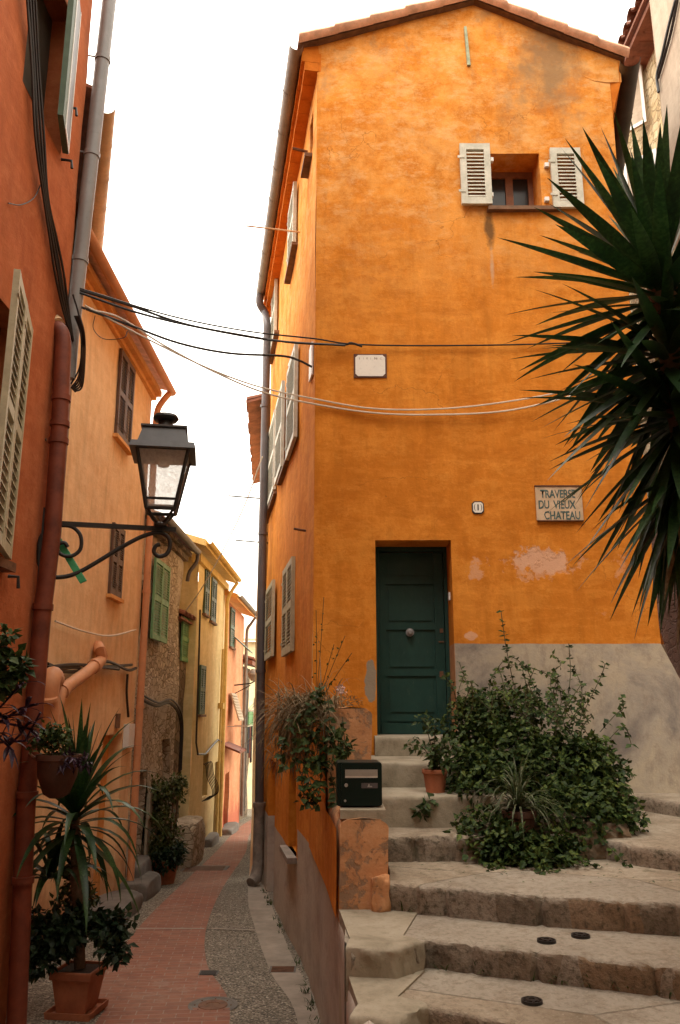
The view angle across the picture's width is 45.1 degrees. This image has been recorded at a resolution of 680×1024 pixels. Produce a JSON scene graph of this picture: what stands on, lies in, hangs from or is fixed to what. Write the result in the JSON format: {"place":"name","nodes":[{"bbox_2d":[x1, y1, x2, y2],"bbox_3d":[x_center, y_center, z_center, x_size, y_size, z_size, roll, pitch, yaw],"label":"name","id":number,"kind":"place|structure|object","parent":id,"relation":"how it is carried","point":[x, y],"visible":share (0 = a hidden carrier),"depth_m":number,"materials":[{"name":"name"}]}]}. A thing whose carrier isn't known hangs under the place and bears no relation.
{"place":"outdoors","nodes":[
{"label":"outdoors","id":0,"kind":"place"},
{"bbox_2d":[6,809,309,1023],"bbox_3d":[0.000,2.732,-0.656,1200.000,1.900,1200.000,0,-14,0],"label":"ground","id":1,"kind":"structure","parent":0,"point":[246,980],"depth_m":8.53,"materials":[{"name":"grey gravel"}]},
{"bbox_2d":[0,0,115,1023],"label":"red house","id":2,"kind":"structure","parent":1,"relation":"on","point":[38,355],"depth_m":6.85,"materials":[{"name":"paint"}]},
{"bbox_2d":[8,185,40,205],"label":"cable","id":3,"kind":"object","parent":2,"relation":"attached to","point":[28,201],"visible":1,"depth_m":6.75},
{"bbox_2d":[0,623,53,769],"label":"window box plants","id":4,"kind":"object","parent":2,"relation":"attached to","point":[13,675],"depth_m":5.30,"materials":[{"name":"plant"}]},
{"bbox_2d":[26,0,73,341],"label":"cable bundle","id":5,"kind":"object","parent":2,"relation":"attached to","point":[37,109],"visible":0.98,"depth_m":7.00,"materials":[{"name":"black rubber"}]},
{"bbox_2d":[25,719,92,798],"bbox_3d":[-2.201,1.936,6.449,0.618,0.602,0.403,0,-14,0],"label":"hanging pot","id":6,"kind":"object","parent":2,"relation":"hanging from","point":[57,772],"visible":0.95,"depth_m":6.35,"materials":[{"name":"ceramic"}]},
{"bbox_2d":[60,538,86,583],"bbox_3d":[-2.337,0.423,7.108,0.305,0.399,0.020,0,-14,0],"label":"green plank","id":7,"kind":"object","parent":2,"relation":"attached to","point":[74,567],"visible":0.79,"depth_m":7.09,"materials":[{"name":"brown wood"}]},
{"bbox_2d":[70,294,85,391],"bbox_3d":[-2.467,-1.588,7.767,0.142,0.835,0.428,2,-14,-8],"label":"cable","id":8,"kind":"object","parent":2,"relation":"attached to","point":[80,373],"visible":1,"depth_m":7.75,"materials":[{"name":"black rubber"}]},
{"bbox_2d":[93,317,127,339],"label":"cable","id":9,"kind":"object","parent":2,"relation":"attached to","point":[107,339],"visible":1,"depth_m":7.91,"materials":[{"name":"brown rubber"}]},
{"bbox_2d":[36,412,195,586],"bbox_3d":[-1.962,-0.115,7.270,1.314,1.637,0.572,2,-14,-9],"label":"street lantern","id":10,"kind":"object","parent":2,"relation":"attached to","point":[162,445],"visible":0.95,"depth_m":7.21,"materials":[{"name":"black metal"}]},
{"bbox_2d":[81,306,311,367],"bbox_3d":[-1.401,-1.747,8.451,2.512,0.151,0.066,8,-16,-30],"label":"cable","id":11,"kind":"object","parent":2,"relation":"attached to","point":[187,345],"visible":1,"depth_m":8.39,"materials":[{"name":"black rubber"}]},
{"bbox_2d":[80,289,362,346],"bbox_3d":[-1.171,-1.945,8.587,3.042,0.160,0.246,6,-15,-24],"label":"cable","id":12,"kind":"object","parent":2,"relation":"attached to","point":[158,317],"visible":1,"depth_m":8.35,"materials":[{"name":"black rubber"}]},
{"bbox_2d":[80,288,568,345],"bbox_3d":[0.194,-1.937,8.870,5.720,0.145,0.771,3,-14,-13],"label":"cable","id":13,"kind":"object","parent":2,"relation":"attached to","point":[318,338],"visible":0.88,"depth_m":9.11,"materials":[{"name":"black rubber"}]},
{"bbox_2d":[11,698,167,1021],"bbox_3d":[-2.288,2.865,6.986,1.626,2.550,1.746,0,-14,0],"label":"potted yucca","id":14,"kind":"object","parent":1,"relation":"on","point":[77,980],"visible":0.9,"depth_m":6.75,"materials":[{"name":"plant"}]},
{"bbox_2d":[32,199,175,936],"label":"apricot house","id":15,"kind":"structure","parent":1,"relation":"on","point":[126,379],"depth_m":11.20,"materials":[{"name":"orange paint"}]},
{"bbox_2d":[65,84,115,473],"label":"tall brown house","id":16,"kind":"structure","parent":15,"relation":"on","point":[100,201],"depth_m":9.45,"materials":[{"name":"brown paint"}]},
{"bbox_2d":[47,660,136,673],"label":"cable","id":17,"kind":"object","parent":15,"relation":"attached to","point":[65,667],"visible":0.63,"depth_m":9.82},
{"bbox_2d":[54,620,135,636],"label":"cable","id":18,"kind":"object","parent":15,"relation":"attached to","point":[61,623],"visible":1,"depth_m":10.37,"materials":[{"name":"metal"}]},
{"bbox_2d":[92,735,108,898],"bbox_3d":[-3.415,4.423,11.243,0.050,2.647,1.033,0,-13,0],"label":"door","id":19,"kind":"structure","parent":15,"relation":"in","point":[96,877],"depth_m":11.64,"materials":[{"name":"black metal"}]},
{"bbox_2d":[125,674,129,716],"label":"cable","id":20,"kind":"object","parent":15,"relation":"attached to","point":[126,694],"visible":1,"depth_m":12.11,"materials":[{"name":"black rubber"}]},
{"bbox_2d":[85,889,142,927],"bbox_3d":[-2.983,5.223,10.671,0.545,0.314,1.467,0,-14,0],"label":"doorstep","id":21,"kind":"object","parent":1,"relation":"on","point":[126,898],"visible":0.28,"depth_m":10.82,"materials":[{"name":"grey stone"}]},
{"bbox_2d":[120,871,160,901],"bbox_3d":[-3.014,5.673,12.293,0.491,0.372,1.081,0,-14,0],"label":"doorstep","id":22,"kind":"object","parent":1,"relation":"on","point":[150,883],"visible":0.48,"depth_m":12.03,"materials":[{"name":"grey stone"}]},
{"bbox_2d":[134,855,151,877],"bbox_3d":[-3.199,5.679,12.672,0.406,0.582,0.928,0,-14,0],"label":"doorstep","id":23,"kind":"object","parent":1,"relation":"on","point":[144,863],"visible":0.21,"depth_m":12.64,"materials":[{"name":"grey stone"}]},
{"bbox_2d":[126,510,201,877],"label":"stone house","id":24,"kind":"structure","parent":1,"relation":"on","point":[161,684],"depth_m":14.55,"materials":[{"name":"stone"}]},
{"bbox_2d":[144,695,183,772],"bbox_3d":[-3.073,3.932,14.269,0.090,1.418,3.392,0,-14,0],"label":"cable bundle","id":25,"kind":"object","parent":24,"relation":"attached to","point":[173,705],"visible":0.96,"depth_m":15.61,"materials":[{"name":"black rubber"}]},
{"bbox_2d":[141,771,189,884],"bbox_3d":[-2.902,5.218,13.578,1.053,1.762,0.736,-6,-15,23],"label":"potted shrub","id":26,"kind":"object","parent":1,"relation":"on","point":[164,865],"visible":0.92,"depth_m":13.55,"materials":[{"name":"green plant"}]},
{"bbox_2d":[169,609,196,819],"bbox_3d":[-3.373,3.967,16.736,0.555,6.900,1.500,0,-14,0],"label":"stone annex","id":27,"kind":"object","parent":1,"relation":"on","point":[184,622],"visible":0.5,"depth_m":16.86,"materials":[{"name":"stone"}]},
{"bbox_2d":[181,456,262,615],"bbox_3d":[-2.367,0.775,15.780,0.284,2.852,3.813,9,-16,-34],"label":"cable","id":28,"kind":"object","parent":27,"relation":"attached to","point":[231,533],"visible":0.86,"depth_m":15.39,"materials":[{"name":"metal"}]},
{"bbox_2d":[171,815,204,868],"bbox_3d":[-2.983,6.446,15.886,0.552,0.943,1.546,0,-14,0],"label":"stone bench","id":29,"kind":"object","parent":1,"relation":"on","point":[193,835],"visible":0.52,"depth_m":15.43,"materials":[{"name":"beige stone"}]},
{"bbox_2d":[179,533,241,836],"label":"yellow house","id":30,"kind":"structure","parent":1,"relation":"on","point":[203,797],"depth_m":18.86,"materials":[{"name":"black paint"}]},
{"bbox_2d":[195,610,221,754],"bbox_3d":[-3.046,4.133,19.525,0.051,3.123,4.204,0,-14,0],"label":"cable","id":31,"kind":"object","parent":30,"relation":"attached to","point":[209,749],"visible":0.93,"depth_m":17.64,"materials":[{"name":"black rubber"}]},
{"bbox_2d":[204,832,218,846],"bbox_3d":[-3.026,7.708,19.122,0.260,0.309,1.233,0,-14,0],"label":"doorstep","id":32,"kind":"object","parent":1,"relation":"on","point":[211,839],"visible":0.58,"depth_m":18.86,"materials":[{"name":"grey stone"}]},
{"bbox_2d":[190,590,255,827],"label":"coral house","id":33,"kind":"structure","parent":1,"relation":"on","point":[239,606],"depth_m":23.81,"materials":[{"name":"paint"}]},
{"bbox_2d":[227,725,252,762],"bbox_3d":[-2.815,6.562,23.139,0.570,1.032,1.523,0,-14,0],"label":"laundry","id":34,"kind":"object","parent":33,"relation":"hanging from","point":[249,743],"visible":0.94,"depth_m":23.01,"materials":[{"name":"fabric"}]},
{"bbox_2d":[234,669,254,692],"bbox_3d":[-2.748,4.972,24.003,0.716,0.727,0.328,0,-14,0],"label":"wall lamp","id":35,"kind":"object","parent":33,"relation":"attached to","point":[251,674],"visible":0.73,"depth_m":23.96,"materials":[{"name":"white metal"}]},
{"bbox_2d":[222,822,238,834],"bbox_3d":[-2.974,8.563,22.006,0.358,0.288,1.648,0,-14,0],"label":"doorstep","id":36,"kind":"object","parent":1,"relation":"on","point":[230,828],"visible":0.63,"depth_m":21.66,"materials":[{"name":"grey stone"}]},
{"bbox_2d":[228,654,254,820],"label":"dark stone house","id":37,"kind":"structure","parent":1,"relation":"on","point":[251,663],"depth_m":26.83,"materials":[{"name":"paint"}]},
{"bbox_2d":[243,624,255,808],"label":"cream house","id":38,"kind":"structure","parent":1,"relation":"on","point":[252,635],"depth_m":32.24,"materials":[{"name":"paint"}]},
{"bbox_2d":[249,698,254,728],"bbox_3d":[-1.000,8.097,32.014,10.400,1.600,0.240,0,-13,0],"label":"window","id":39,"kind":"structure","parent":38,"relation":"in","point":[254,698],"depth_m":32.08,"materials":[{"name":"white"}]},
{"bbox_2d":[246,393,312,875],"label":"house","id":40,"kind":"structure","parent":1,"relation":"on","point":[253,404],"depth_m":16.84,"materials":[{"name":"orange paint"}]},
{"bbox_2d":[228,495,258,498],"bbox_3d":[-2.009,-0.319,18.073,0.920,0.112,0.034,0,-14,0],"label":"clothes pole","id":41,"kind":"object","parent":40,"relation":"attached to","point":[243,497],"visible":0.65,"depth_m":18.07,"materials":[{"name":"black metal"}]},
{"bbox_2d":[235,539,267,543],"bbox_3d":[-2.017,0.707,19.369,0.936,0.116,0.034,0,-14,0],"label":"clothes pole","id":42,"kind":"object","parent":40,"relation":"attached to","point":[248,541],"visible":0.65,"depth_m":19.36,"materials":[{"name":"black metal"}]},
{"bbox_2d":[248,867,320,1023],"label":"gutter","id":43,"kind":"object","parent":1,"relation":"on","point":[273,945],"visible":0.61,"depth_m":8.72,"materials":[{"name":"concrete"}]},
{"bbox_2d":[269,966,296,972],"bbox_3d":[-0.563,4.513,8.068,0.260,0.029,0.208,0,-14,0],"label":"drain cover","id":44,"kind":"object","parent":43,"relation":"on","point":[282,969],"visible":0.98,"depth_m":8.04,"materials":[{"name":"brown metal"}]},
{"bbox_2d":[309,707,390,1023],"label":"parapet wall","id":45,"kind":"structure","parent":1,"relation":"on","point":[348,846],"depth_m":5.57,"materials":[{"name":"orange paint"}]},
{"bbox_2d":[239,597,361,811],"bbox_3d":[-0.302,1.603,7.008,1.075,1.651,1.821,0,-14,0],"label":"trailing plant","id":46,"kind":"object","parent":45,"relation":"on","point":[299,710],"visible":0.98,"depth_m":6.33,"materials":[{"name":"green plant"}]},
{"bbox_2d":[336,760,381,805],"bbox_3d":[0.126,1.871,5.673,0.314,0.280,0.351,0,-14,0],"label":"letterbox","id":47,"kind":"object","parent":45,"relation":"on","point":[358,782],"visible":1,"depth_m":5.52,"materials":[{"name":"metal"}]},
{"bbox_2d":[341,763,381,805],"bbox_3d":[0.145,1.833,5.516,0.271,0.274,0.023,0,-14,-2],"label":"door","id":48,"kind":"structure","parent":47,"relation":"in","point":[354,791],"depth_m":5.51,"materials":[{"name":"metal"}]},
{"bbox_2d":[220,784,674,1023],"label":"weeds","id":49,"kind":"object","parent":1,"relation":"on","point":[312,1000],"visible":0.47,"depth_m":6.94,"materials":[{"name":"green plant"}]},
{"bbox_2d":[246,0,679,977],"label":"orange house","id":50,"kind":"structure","parent":1,"relation":"on","point":[422,150],"depth_m":9.29,"materials":[{"name":"paint"}]},
{"bbox_2d":[85,305,552,410],"bbox_3d":[0.518,-1.465,8.744,6.197,0.601,0.878,2,-14,-10],"label":"cable","id":51,"kind":"object","parent":50,"relation":"attached to","point":[316,398],"visible":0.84,"depth_m":8.94,"materials":[{"name":"metal"}]},
{"bbox_2d":[85,309,593,415],"bbox_3d":[0.520,-1.428,8.736,6.195,0.643,0.880,2,-14,-10],"label":"cable","id":52,"kind":"object","parent":50,"relation":"attached to","point":[146,334],"visible":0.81,"depth_m":8.93,"materials":[{"name":"metal"}]},
{"bbox_2d":[354,354,386,377],"bbox_3d":[0.337,-1.625,9.109,0.368,0.281,0.020,0,-14,0],"label":"wall sign","id":53,"kind":"object","parent":50,"relation":"attached to","point":[370,365],"visible":1,"depth_m":9.10,"materials":[{"name":"white ceramic"}]},
{"bbox_2d":[378,552,446,733],"bbox_3d":[0.778,1.397,8.828,0.699,1.954,0.120,0,-13,0],"label":"door","id":54,"kind":"structure","parent":50,"relation":"in","point":[411,606],"depth_m":8.83,"materials":[{"name":"green paint"}]},
{"bbox_2d":[472,501,483,513],"bbox_3d":[1.470,-0.047,8.739,0.128,0.136,0.028,0,-14,0],"label":"house number","id":55,"kind":"object","parent":50,"relation":"attached to","point":[477,507],"visible":1,"depth_m":8.73,"materials":[{"name":"white ceramic"}]},
{"bbox_2d":[491,172,533,204],"bbox_3d":[2.077,-3.823,10.045,0.584,0.746,0.050,0,-13,0],"label":"window","id":56,"kind":"structure","parent":50,"relation":"in","point":[508,188],"depth_m":10.08,"materials":[{"name":"brown wood"}]},
{"bbox_2d":[534,485,583,520],"bbox_3d":[2.340,-0.094,8.749,0.505,0.392,0.030,0,-14,0],"label":"street name sign","id":57,"kind":"object","parent":50,"relation":"attached to","point":[548,498],"visible":0.91,"depth_m":8.74,"materials":[{"name":"beige ceramic"}]},
{"bbox_2d":[339,793,679,1023],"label":"stone stairs","id":58,"kind":"structure","parent":1,"relation":"on","point":[495,923],"depth_m":4.52,"materials":[{"name":"stone"}]},
{"bbox_2d":[371,734,570,862],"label":"door steps","id":59,"kind":"structure","parent":58,"relation":"on","point":[411,839],"depth_m":6.40,"materials":[{"name":"stone"}]},
{"bbox_2d":[410,792,438,821],"bbox_3d":[0.704,2.312,6.414,0.300,0.225,0.162,7,-15,-28],"label":"ivy sprig","id":60,"kind":"object","parent":59,"relation":"on","point":[426,809],"visible":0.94,"depth_m":6.37,"materials":[{"name":"green plant"}]},
{"bbox_2d":[402,709,459,792],"bbox_3d":[0.760,1.964,6.767,0.428,0.661,0.438,-9,-16,33],"label":"potted plant","id":61,"kind":"object","parent":59,"relation":"on","point":[435,775],"visible":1,"depth_m":6.68,"materials":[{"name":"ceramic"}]},
{"bbox_2d":[521,996,542,1005],"bbox_3d":[0.934,2.382,3.984,0.103,0.027,0.103,0,-14,0],"label":"drain cover","id":62,"kind":"object","parent":58,"relation":"on","point":[531,1001],"visible":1,"depth_m":3.96,"materials":[{"name":"black metal"}]},
{"bbox_2d":[537,937,555,944],"bbox_3d":[1.133,2.356,4.495,0.103,0.027,0.103,0,-14,0],"label":"drain cover","id":63,"kind":"object","parent":58,"relation":"on","point":[546,940],"visible":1,"depth_m":4.47,"materials":[{"name":"black metal"}]},
{"bbox_2d":[465,809,631,859],"bbox_3d":[1.544,2.610,6.708,1.358,0.345,1.490,0,-14,0],"label":"planter rock","id":64,"kind":"object","parent":58,"relation":"on","point":[596,852],"visible":0.09,"depth_m":6.08,"materials":[{"name":"stone"}]},
{"bbox_2d":[464,749,571,845],"bbox_3d":[1.336,2.119,6.103,0.694,0.709,0.781,13,-18,-42],"label":"potted spider plant","id":65,"kind":"object","parent":64,"relation":"on","point":[520,813],"visible":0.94,"depth_m":6.02,"materials":[{"name":"green plant"}]},
{"bbox_2d":[422,610,679,882],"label":"ivy shrub","id":66,"kind":"object","parent":64,"relation":"on","point":[490,722],"visible":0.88,"depth_m":6.69,"materials":[{"name":"green plant"}]},
{"bbox_2d":[571,932,589,938],"bbox_3d":[1.350,2.380,4.595,0.103,0.027,0.103,0,-14,0],"label":"drain cover","id":67,"kind":"object","parent":58,"relation":"on","point":[579,935],"visible":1,"depth_m":4.57,"materials":[{"name":"black metal"}]},
{"bbox_2d":[497,107,679,649],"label":"yucca tree","id":68,"kind":"object","parent":58,"relation":"on","point":[637,255],"visible":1,"depth_m":3.84,"materials":[{"name":"green plant"}]},
{"bbox_2d":[579,749,636,810],"bbox_3d":[2.258,2.306,6.967,0.503,0.628,0.501,0,-14,0],"label":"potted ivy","id":69,"kind":"object","parent":58,"relation":"on","point":[620,762],"visible":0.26,"depth_m":6.91,"materials":[{"name":"plant"}]},
{"bbox_2d":[618,0,679,677],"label":"rubble stone house","id":70,"kind":"structure","parent":1,"relation":"on","point":[636,37],"depth_m":12.85,"materials":[{"name":"stone"}]},
{"bbox_2d":[649,0,679,248],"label":"taupe house","id":71,"kind":"structure","parent":1,"relation":"on","point":[669,79],"depth_m":10.80,"materials":[{"name":"paint"}]},
{"bbox_2d":[655,0,678,92],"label":"drainpipe","id":72,"kind":"object","parent":71,"relation":"attached to","point":[665,46],"visible":1,"depth_m":10.81,"materials":[{"name":"grey metal"}]},
{"bbox_2d":[95,819,251,1023],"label":"brick paving","id":73,"kind":"structure","parent":0,"point":[157,979],"depth_m":8.31,"materials":[{"name":"red brick"}]},
{"bbox_2d":[136,928,254,930],"bbox_3d":[-1.742,5.048,9.927,1.466,0.005,0.112,-1,-14,4],"label":"paving joint","id":74,"kind":"object","parent":73,"relation":"on","point":[196,928],"visible":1,"depth_m":9.94,"materials":[{"name":"concrete"}]},
{"bbox_2d":[180,866,229,871],"bbox_3d":[-2.486,6.551,15.010,0.840,0.029,0.672,0,-14,0],"label":"drain grate","id":75,"kind":"object","parent":73,"relation":"on","point":[206,868],"visible":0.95,"depth_m":15.06,"materials":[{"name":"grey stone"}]},
{"bbox_2d":[198,970,218,975],"bbox_3d":[-1.274,4.476,7.944,0.180,0.029,0.144,0,-14,0],"label":"drain cover","id":76,"kind":"object","parent":73,"relation":"on","point":[209,972],"visible":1,"depth_m":7.94,"materials":[{"name":"black metal"}]},
{"bbox_2d":[188,996,237,1010],"bbox_3d":[-1.075,4.179,6.928,0.417,0.027,0.417,0,-14,0],"label":"drain cover","id":77,"kind":"object","parent":73,"relation":"on","point":[213,1003],"visible":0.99,"depth_m":6.96,"materials":[{"name":"brown stone"}]},
{"bbox_2d":[87,0,634,641],"label":"sky","id":78,"kind":"structure","parent":0,"point":[195,87],"materials":[{"name":"white"}]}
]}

